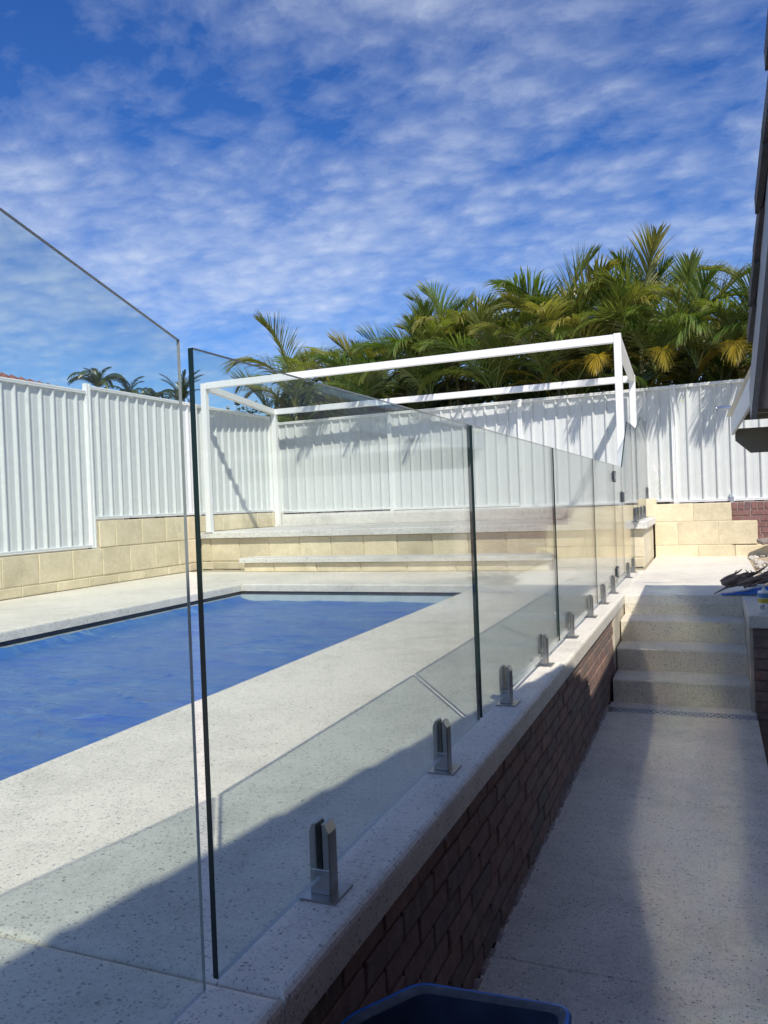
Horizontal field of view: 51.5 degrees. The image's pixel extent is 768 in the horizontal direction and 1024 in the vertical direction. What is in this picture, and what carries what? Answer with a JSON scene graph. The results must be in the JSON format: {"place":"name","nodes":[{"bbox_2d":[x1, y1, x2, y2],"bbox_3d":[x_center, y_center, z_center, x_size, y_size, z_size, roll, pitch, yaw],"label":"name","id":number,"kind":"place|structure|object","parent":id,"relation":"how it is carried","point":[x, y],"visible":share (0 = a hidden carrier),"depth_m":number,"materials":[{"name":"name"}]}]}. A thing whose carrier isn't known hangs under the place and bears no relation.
{"place":"outdoors","nodes":[
{"label":"outdoors","id":0,"kind":"place"},
{"bbox_2d":[0,372,123,520],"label":"neighbour house","id":1,"kind":"structure","parent":0,"point":[8,376],"depth_m":22.38,"materials":[{"name":"red tile"}]},
{"bbox_2d":[0,548,260,646],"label":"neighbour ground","id":2,"kind":"structure","parent":0,"point":[68,550],"depth_m":14.23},
{"bbox_2d":[0,936,284,1023],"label":"pool deck","id":3,"kind":"structure","parent":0,"point":[39,984],"depth_m":1.55,"materials":[{"name":"concrete"}]},
{"bbox_2d":[0,208,205,1023],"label":"glass screen","id":4,"kind":"object","parent":3,"relation":"on","point":[188,603],"visible":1,"depth_m":1.47,"materials":[{"name":"clear glass"}]},
{"bbox_2d":[0,570,643,1023],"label":"pool deck","id":5,"kind":"structure","parent":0,"point":[98,850],"depth_m":2.73,"materials":[{"name":"concrete"}]},
{"bbox_2d":[0,512,283,600],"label":"limestone wall","id":6,"kind":"structure","parent":5,"relation":"on","point":[125,550],"depth_m":10.98,"materials":[{"name":"beige stone"}]},
{"bbox_2d":[0,377,274,555],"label":"metal fence","id":7,"kind":"object","parent":6,"relation":"on","point":[75,464],"visible":0.88,"depth_m":10.86,"materials":[{"name":"white metal"}]},
{"bbox_2d":[296,817,352,905],"bbox_3d":[-0.147,0.840,1.940,0.104,0.175,0.104,-2,1,22],"label":"glass clamp","id":8,"kind":"object","parent":5,"relation":"on","point":[328,888],"visible":0.98,"depth_m":1.92,"materials":[{"name":"metal"}]},
{"bbox_2d":[188,348,479,978],"bbox_3d":[0.009,0.268,2.368,0.012,1.200,1.857,-2,1,22],"label":"glass screen","id":9,"kind":"object","parent":8,"relation":"attached to","point":[225,969],"visible":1,"depth_m":1.51,"materials":[{"name":"clear glass"}]},
{"bbox_2d":[239,552,557,571],"bbox_3d":[0.077,0.731,11.254,4.660,0.233,0.470,-2,1,22],"label":"deck step","id":10,"kind":"object","parent":5,"relation":"on","point":[431,562],"visible":0.99,"depth_m":11.01,"materials":[{"name":"stone"}]},
{"bbox_2d":[424,718,461,775],"bbox_3d":[0.205,0.818,2.797,0.104,0.175,0.104,-2,1,22],"label":"glass clamp","id":11,"kind":"object","parent":5,"relation":"on","point":[443,765],"visible":0.98,"depth_m":2.78,"materials":[{"name":"metal"}]},
{"bbox_2d":[495,664,519,706],"bbox_3d":[0.563,0.795,3.671,0.104,0.175,0.104,-2,1,22],"label":"glass clamp","id":12,"kind":"object","parent":5,"relation":"on","point":[506,681],"visible":0.98,"depth_m":3.65,"materials":[{"name":"metal"}]},
{"bbox_2d":[535,633,554,666],"bbox_3d":[0.897,0.774,4.485,0.104,0.175,0.104,-2,1,22],"label":"glass clamp","id":13,"kind":"object","parent":5,"relation":"on","point":[542,642],"visible":0.98,"depth_m":4.47,"materials":[{"name":"metal"}]},
{"bbox_2d":[469,425,558,717],"bbox_3d":[0.715,0.224,4.086,0.012,1.200,1.782,-2,1,22],"label":"glass screen","id":14,"kind":"object","parent":13,"relation":"attached to","point":[476,585],"visible":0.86,"depth_m":3.27,"materials":[{"name":"clear glass"}]},
{"bbox_2d":[561,611,578,638],"bbox_3d":[1.246,0.753,5.336,0.104,0.175,0.104,-2,1,22],"label":"glass clamp","id":15,"kind":"object","parent":5,"relation":"on","point":[570,626],"visible":0.99,"depth_m":5.32,"materials":[{"name":"metal"}]},
{"bbox_2d":[552,448,596,640],"bbox_3d":[1.401,0.181,5.758,0.012,1.200,1.758,-2,1,22],"label":"glass screen","id":16,"kind":"object","parent":15,"relation":"attached to","point":[585,551],"visible":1,"depth_m":5.98,"materials":[{"name":"clear glass"}]},
{"bbox_2d":[584,594,596,617],"bbox_3d":[1.601,0.731,6.200,0.104,0.175,0.104,-2,1,22],"label":"glass clamp","id":17,"kind":"object","parent":5,"relation":"on","point":[590,614],"visible":0.6,"depth_m":6.17,"materials":[{"name":"metal"}]},
{"bbox_2d":[597,583,609,603],"bbox_3d":[1.907,0.712,6.945,0.104,0.175,0.104,-2,1,22],"label":"glass clamp","id":18,"kind":"object","parent":5,"relation":"on","point":[603,601],"visible":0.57,"depth_m":6.92,"materials":[{"name":"metal"}]},
{"bbox_2d":[592,459,617,602],"bbox_3d":[2.036,0.141,7.306,0.012,1.200,1.517,-2,1,22],"label":"glass screen","id":19,"kind":"object","parent":5,"relation":"on","point":[605,525],"visible":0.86,"depth_m":7.18,"materials":[{"name":"clear glass"}]},
{"bbox_2d":[613,465,624,582],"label":"glass gate","id":20,"kind":"structure","parent":19,"relation":"attached to","point":[619,493],"depth_m":8.34,"materials":[{"name":"glass"}]},
{"bbox_2d":[608,575,618,593],"bbox_3d":[2.195,0.694,7.648,0.104,0.175,0.104,-2,1,22],"label":"glass clamp","id":21,"kind":"object","parent":5,"relation":"on","point":[613,591],"visible":0.59,"depth_m":7.62,"materials":[{"name":"metal"}]},
{"bbox_2d":[621,422,634,575],"bbox_3d":[2.850,-0.195,9.313,0.012,1.770,1.280,-2,1,22],"label":"glass screen","id":22,"kind":"object","parent":5,"relation":"on","point":[628,512],"visible":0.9,"depth_m":9.32,"materials":[{"name":"glass"}]},
{"bbox_2d":[624,562,632,577],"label":"glass clamp","id":23,"kind":"object","parent":5,"relation":"on","point":[627,575],"visible":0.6,"depth_m":9.01,"materials":[{"name":"metal"}]},
{"bbox_2d":[630,558,637,572],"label":"glass clamp","id":24,"kind":"object","parent":5,"relation":"on","point":[633,570],"visible":0.61,"depth_m":9.61,"materials":[{"name":"metal"}]},
{"bbox_2d":[0,0,767,415],"label":"sky","id":25,"kind":"structure","parent":0,"point":[213,164],"materials":[{"name":"blue"}]},
{"bbox_2d":[139,512,743,701],"bbox_3d":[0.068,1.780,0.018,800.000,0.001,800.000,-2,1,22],"label":"ground","id":26,"kind":"structure","parent":0,"point":[262,512],"depth_m":351.70,"materials":[{"name":"brown soil"}]},
{"bbox_2d":[0,591,459,647],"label":"pool basin","id":27,"kind":"object","parent":26,"relation":"in","point":[429,597],"visible":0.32,"depth_m":9.30,"materials":[{"name":"tile"}]},
{"bbox_2d":[0,596,435,780],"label":"pool cover","id":28,"kind":"object","parent":27,"relation":"in","point":[60,695],"visible":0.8,"depth_m":6.05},
{"bbox_2d":[292,329,424,511],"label":"cane palm","id":29,"kind":"object","parent":26,"relation":"on","point":[367,385],"visible":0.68,"depth_m":14.56,"materials":[{"name":"green plant"}]},
{"bbox_2d":[200,517,655,571],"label":"limestone retaining wall","id":30,"kind":"structure","parent":26,"relation":"on","point":[224,551],"depth_m":11.53,"materials":[{"name":"white stone"}]},
{"bbox_2d":[200,333,636,532],"bbox_3d":[0.486,-0.995,12.523,6.650,2.384,2.710,-2,1,22],"label":"pergola frame","id":31,"kind":"object","parent":30,"relation":"on","point":[619,379],"visible":0.86,"depth_m":12.34,"materials":[{"name":"white metal"}]},
{"bbox_2d":[282,505,573,525],"bbox_3d":[1.135,0.052,13.883,6.500,0.213,0.300,-2,1,22],"label":"deck ledge","id":32,"kind":"object","parent":30,"relation":"on","point":[495,513],"visible":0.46,"depth_m":13.87,"materials":[{"name":"grey concrete"}]},
{"bbox_2d":[278,378,767,512],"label":"metal fence","id":33,"kind":"object","parent":32,"relation":"on","point":[414,459],"visible":0.88,"depth_m":13.37,"materials":[{"name":"white metal"}]},
{"bbox_2d":[634,508,636,521],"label":"glass clamp","id":34,"kind":"object","parent":30,"relation":"on","point":[635,518],"visible":0.58,"depth_m":10.06,"materials":[{"name":"metal"}]},
{"bbox_2d":[631,425,637,516],"bbox_3d":[3.225,-0.521,10.252,0.012,1.165,0.713,-2,1,22],"label":"glass screen","id":35,"kind":"object","parent":34,"relation":"attached to","point":[634,467],"visible":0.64,"depth_m":10.22,"materials":[{"name":"glass"}]},
{"bbox_2d":[640,506,644,518],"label":"glass clamp","id":36,"kind":"object","parent":30,"relation":"on","point":[641,516],"visible":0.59,"depth_m":10.95,"materials":[{"name":"metal"}]},
{"bbox_2d":[643,506,647,517],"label":"glass clamp","id":37,"kind":"object","parent":30,"relation":"on","point":[644,515],"visible":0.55,"depth_m":11.51,"materials":[{"name":"metal"}]},
{"bbox_2d":[635,417,647,514],"bbox_3d":[3.715,-0.672,11.457,0.012,1.405,1.855,-2,1,22],"label":"glass screen","id":38,"kind":"object","parent":37,"relation":"attached to","point":[641,452],"visible":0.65,"depth_m":11.35,"materials":[{"name":"glass"}]},
{"bbox_2d":[646,498,656,516],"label":"limestone block","id":39,"kind":"structure","parent":30,"relation":"on","point":[650,507],"depth_m":11.86,"materials":[{"name":"beige stone"}]},
{"bbox_2d":[301,605,623,1023],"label":"brick wall","id":40,"kind":"structure","parent":26,"relation":"on","point":[445,919],"depth_m":2.92,"materials":[{"name":"brown brick"}]},
{"bbox_2d":[463,279,641,399],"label":"cane palm","id":41,"kind":"object","parent":26,"relation":"on","point":[544,359],"visible":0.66,"depth_m":12.93,"materials":[{"name":"green plant"}]},
{"bbox_2d":[510,277,671,383],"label":"cane palm","id":42,"kind":"object","parent":26,"relation":"on","point":[599,358],"visible":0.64,"depth_m":12.53,"materials":[{"name":"green plant"}]},
{"bbox_2d":[564,259,748,503],"bbox_3d":[4.238,-1.810,12.064,2.973,4.042,1.740,-2,1,22],"label":"cane palm","id":43,"kind":"object","parent":26,"relation":"on","point":[652,346],"visible":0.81,"depth_m":12.16,"materials":[{"name":"green plant"}]},
{"bbox_2d":[605,245,751,502],"bbox_3d":[4.763,-1.866,12.009,2.698,4.113,1.752,-2,1,22],"label":"cane palm","id":44,"kind":"object","parent":26,"relation":"on","point":[688,268],"visible":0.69,"depth_m":11.90,"materials":[{"name":"green plant"}]},
{"bbox_2d":[612,707,757,720],"bbox_3d":[2.287,1.579,6.084,1.034,0.081,0.141,-2,1,22],"label":"channel drain","id":45,"kind":"object","parent":26,"relation":"on","point":[688,713],"visible":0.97,"depth_m":6.08,"materials":[{"name":"metal"}]},
{"bbox_2d":[657,263,752,501],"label":"cane palm","id":46,"kind":"object","parent":26,"relation":"on","point":[736,344],"visible":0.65,"depth_m":11.58,"materials":[{"name":"green plant"}]},
{"bbox_2d":[676,302,753,377],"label":"cane palm","id":47,"kind":"object","parent":26,"relation":"on","point":[719,335],"visible":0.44,"depth_m":11.63,"materials":[{"name":"green plant"}]},
{"bbox_2d":[692,501,767,544],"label":"brick wall","id":48,"kind":"structure","parent":26,"relation":"on","point":[753,510],"depth_m":11.58,"materials":[{"name":"red brick"}]},
{"bbox_2d":[742,596,767,718],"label":"brick wall","id":49,"kind":"structure","parent":26,"relation":"on","point":[756,629],"depth_m":5.99,"materials":[{"name":"brick"}]},
{"bbox_2d":[757,584,767,612],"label":"pump bottle","id":50,"kind":"object","parent":49,"relation":"on","point":[763,600],"visible":1,"depth_m":6.07,"materials":[{"name":"white plastic"}]},
{"bbox_2d":[747,10,767,419],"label":"house","id":51,"kind":"structure","parent":26,"relation":"on","point":[757,326],"depth_m":2.97,"materials":[{"name":"grey"}]},
{"bbox_2d":[726,366,767,452],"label":"patio roof","id":52,"kind":"structure","parent":51,"relation":"attached to","point":[753,440],"depth_m":6.36,"materials":[{"name":"white paint"}]},
{"bbox_2d":[124,500,767,595],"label":"garden ground","id":53,"kind":"structure","parent":0,"point":[654,548],"depth_m":59.95,"materials":[{"name":"brown soil"}]},
{"bbox_2d":[67,367,129,388],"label":"queen palm","id":54,"kind":"object","parent":53,"relation":"on","point":[94,378],"visible":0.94,"depth_m":27.61,"materials":[{"name":"green plant"}]},
{"bbox_2d":[104,376,150,518],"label":"queen palm","id":55,"kind":"object","parent":53,"relation":"on","point":[126,386],"visible":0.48,"depth_m":27.53,"materials":[{"name":"green plant"}]},
{"bbox_2d":[141,387,177,517],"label":"queen palm","id":56,"kind":"object","parent":53,"relation":"on","point":[151,391],"visible":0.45,"depth_m":27.43,"materials":[{"name":"green plant"}]},
{"bbox_2d":[153,369,204,516],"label":"date palm","id":57,"kind":"object","parent":53,"relation":"on","point":[185,387],"visible":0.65,"depth_m":25.66,"materials":[{"name":"green plant"}]},
{"bbox_2d":[226,401,257,514],"bbox_3d":[-2.850,-0.893,16.372,0.915,2.961,0.720,-2,1,22],"label":"shrub","id":58,"kind":"object","parent":53,"relation":"on","point":[237,404],"visible":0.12,"depth_m":16.34,"materials":[{"name":"green plant"}]},
{"bbox_2d":[230,365,330,512],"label":"cane palm","id":59,"kind":"object","parent":53,"relation":"on","point":[264,402],"visible":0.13,"depth_m":16.81,"materials":[{"name":"green plant"}]},
{"bbox_2d":[221,310,359,513],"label":"cane palm","id":60,"kind":"object","parent":53,"relation":"on","point":[290,364],"visible":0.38,"depth_m":15.72,"materials":[{"name":"green plant"}]},
{"bbox_2d":[272,356,398,512],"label":"cane palm","id":61,"kind":"object","parent":53,"relation":"on","point":[317,397],"visible":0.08,"depth_m":15.99,"materials":[{"name":"green plant"}]},
{"bbox_2d":[296,332,415,511],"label":"cane palm","id":62,"kind":"object","parent":53,"relation":"on","point":[335,393],"visible":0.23,"depth_m":15.28,"materials":[{"name":"green plant"}]},
{"bbox_2d":[331,290,477,509],"bbox_3d":[0.682,-1.828,14.821,3.193,4.292,2.620,-3,1,-43],"label":"cane palm","id":63,"kind":"object","parent":53,"relation":"on","point":[425,310],"visible":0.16,"depth_m":14.42,"materials":[{"name":"green plant"}]},
{"bbox_2d":[329,319,490,510],"bbox_3d":[0.503,-1.741,15.695,3.255,4.114,1.897,-2,1,32],"label":"cane palm","id":64,"kind":"object","parent":53,"relation":"on","point":[398,390],"visible":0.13,"depth_m":15.43,"materials":[{"name":"green plant"}]},
{"bbox_2d":[346,304,486,401],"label":"cane palm","id":65,"kind":"object","parent":53,"relation":"on","point":[425,370],"visible":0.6,"depth_m":13.85,"materials":[{"name":"green plant"}]},
{"bbox_2d":[367,278,530,408],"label":"cane palm","id":66,"kind":"object","parent":53,"relation":"on","point":[447,385],"visible":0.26,"depth_m":14.62,"materials":[{"name":"green plant"}]},
{"bbox_2d":[408,300,562,506],"bbox_3d":[1.737,-1.591,13.364,2.563,3.768,1.731,-2,1,4],"label":"cane palm","id":67,"kind":"object","parent":53,"relation":"on","point":[492,373],"visible":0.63,"depth_m":13.42,"materials":[{"name":"green plant"}]},
{"bbox_2d":[411,285,559,506],"bbox_3d":[2.096,-1.932,14.362,3.436,4.400,2.772,-2,1,-16],"label":"cane palm","id":68,"kind":"object","parent":53,"relation":"on","point":[463,376],"visible":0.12,"depth_m":14.41,"materials":[{"name":"green plant"}]},
{"bbox_2d":[269,321,752,513],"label":"undergrowth","id":69,"kind":"object","parent":53,"relation":"on","point":[305,403],"depth_m":17.11,"materials":[{"name":"green plant"}]},
{"bbox_2d":[467,335,636,403],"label":"cane palm","id":70,"kind":"object","parent":53,"relation":"on","point":[532,394],"visible":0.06,"depth_m":14.10,"materials":[{"name":"green plant"}]},
{"bbox_2d":[465,240,651,396],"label":"cane palm","id":71,"kind":"object","parent":53,"relation":"on","point":[510,287],"visible":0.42,"depth_m":12.94,"materials":[{"name":"green plant"}]},
{"bbox_2d":[527,263,733,396],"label":"cane palm","id":72,"kind":"object","parent":53,"relation":"on","point":[641,320],"visible":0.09,"depth_m":12.99,"materials":[{"name":"green plant"}]},
{"bbox_2d":[570,219,742,393],"bbox_3d":[4.440,-2.163,13.287,2.932,4.705,3.088,-2,1,4],"label":"cane palm","id":73,"kind":"object","parent":53,"relation":"on","point":[641,368],"visible":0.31,"depth_m":12.64,"materials":[{"name":"green plant"}]},
{"bbox_2d":[566,312,750,503],"bbox_3d":[4.830,-1.712,13.493,3.344,3.768,2.199,-2,1,22],"label":"cane palm","id":74,"kind":"object","parent":53,"relation":"on","point":[693,375],"visible":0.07,"depth_m":13.03,"materials":[{"name":"green plant"}]},
{"bbox_2d":[628,298,752,502],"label":"cane palm","id":75,"kind":"object","parent":53,"relation":"on","point":[708,376],"visible":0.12,"depth_m":12.63,"materials":[{"name":"green plant"}]},
{"bbox_2d":[663,326,764,500],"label":"cane palm","id":76,"kind":"object","parent":53,"relation":"on","point":[720,363],"visible":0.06,"depth_m":12.68,"materials":[{"name":"green plant"}]},
{"bbox_2d":[706,357,751,381],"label":"cane palm","id":77,"kind":"object","parent":53,"relation":"on","point":[749,359],"visible":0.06,"depth_m":12.62,"materials":[{"name":"green plant"}]},
{"bbox_2d":[478,957,767,1023],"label":"path","id":78,"kind":"structure","parent":0,"point":[582,998],"depth_m":2.67,"materials":[{"name":"grey concrete"}]},
{"bbox_2d":[340,983,571,1023],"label":"plastic tub","id":79,"kind":"object","parent":78,"relation":"on","point":[424,1003],"visible":1,"depth_m":1.82,"materials":[{"name":"blue plastic"}]},
{"bbox_2d":[494,791,767,1006],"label":"path","id":80,"kind":"structure","parent":0,"point":[670,895],"depth_m":3.32,"materials":[{"name":"grey concrete"}]},
{"bbox_2d":[571,711,767,810],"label":"path","id":81,"kind":"structure","parent":0,"point":[709,761],"depth_m":5.00,"materials":[{"name":"grey concrete"}]},
{"bbox_2d":[609,702,756,714],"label":"path","id":82,"kind":"structure","parent":0,"point":[684,708],"depth_m":6.23,"materials":[{"name":"grey concrete"}]},
{"bbox_2d":[613,604,750,708],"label":"stairs","id":83,"kind":"structure","parent":82,"relation":"on","point":[682,655],"depth_m":6.70,"materials":[{"name":"concrete"}]},
{"bbox_2d":[624,592,757,604],"bbox_3d":[2.884,0.803,7.388,1.238,0.090,0.178,-2,1,22],"label":"landing","id":84,"kind":"object","parent":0,"point":[675,598],"visible":0.75,"depth_m":7.35,"materials":[{"name":"concrete"}]},
{"bbox_2d":[721,585,767,594],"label":"plastic sheet","id":85,"kind":"object","parent":84,"relation":"on","point":[752,590],"visible":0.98,"depth_m":7.12,"materials":[{"name":"blue plastic"}]},
{"bbox_2d":[714,565,767,593],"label":"dry branches","id":86,"kind":"object","parent":85,"relation":"on","point":[744,580],"visible":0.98,"depth_m":7.26,"materials":[{"name":"plant"}]},
{"bbox_2d":[626,556,761,592],"bbox_3d":[3.792,0.747,9.601,1.238,0.090,4.598,-2,1,22],"label":"landing","id":87,"kind":"object","parent":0,"point":[700,574],"visible":0.71,"depth_m":9.19,"materials":[{"name":"concrete"}]},
{"bbox_2d":[655,502,767,557],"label":"limestone wall","id":88,"kind":"structure","parent":87,"relation":"on","point":[693,530],"depth_m":11.61,"materials":[{"name":"beige stone"}]},
{"bbox_2d":[715,405,730,410],"bbox_3d":[3.094,-0.914,6.924,0.388,0.042,0.041,-2,1,22],"label":"metal pipe","id":89,"kind":"object","parent":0,"point":[719,408],"visible":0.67,"depth_m":6.96,"materials":[{"name":"metal"}]},
{"bbox_2d":[748,555,767,585],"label":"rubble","id":90,"kind":"object","parent":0,"point":[759,562],"visible":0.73,"depth_m":10.04,"materials":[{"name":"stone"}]},
{"bbox_2d":[757,537,767,544],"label":"broken paver","id":91,"kind":"object","parent":90,"relation":"on","point":[763,541],"visible":1,"depth_m":11.07,"materials":[{"name":"beige stone"}]},
{"bbox_2d":[749,557,767,585],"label":"sand","id":92,"kind":"structure","parent":0,"point":[760,558],"depth_m":10.65,"materials":[{"name":"beige sand"}]},
{"bbox_2d":[758,718,767,764],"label":"side soil","id":93,"kind":"structure","parent":0,"point":[763,724],"depth_m":5.61,"materials":[{"name":"brown soil"}]}
]}

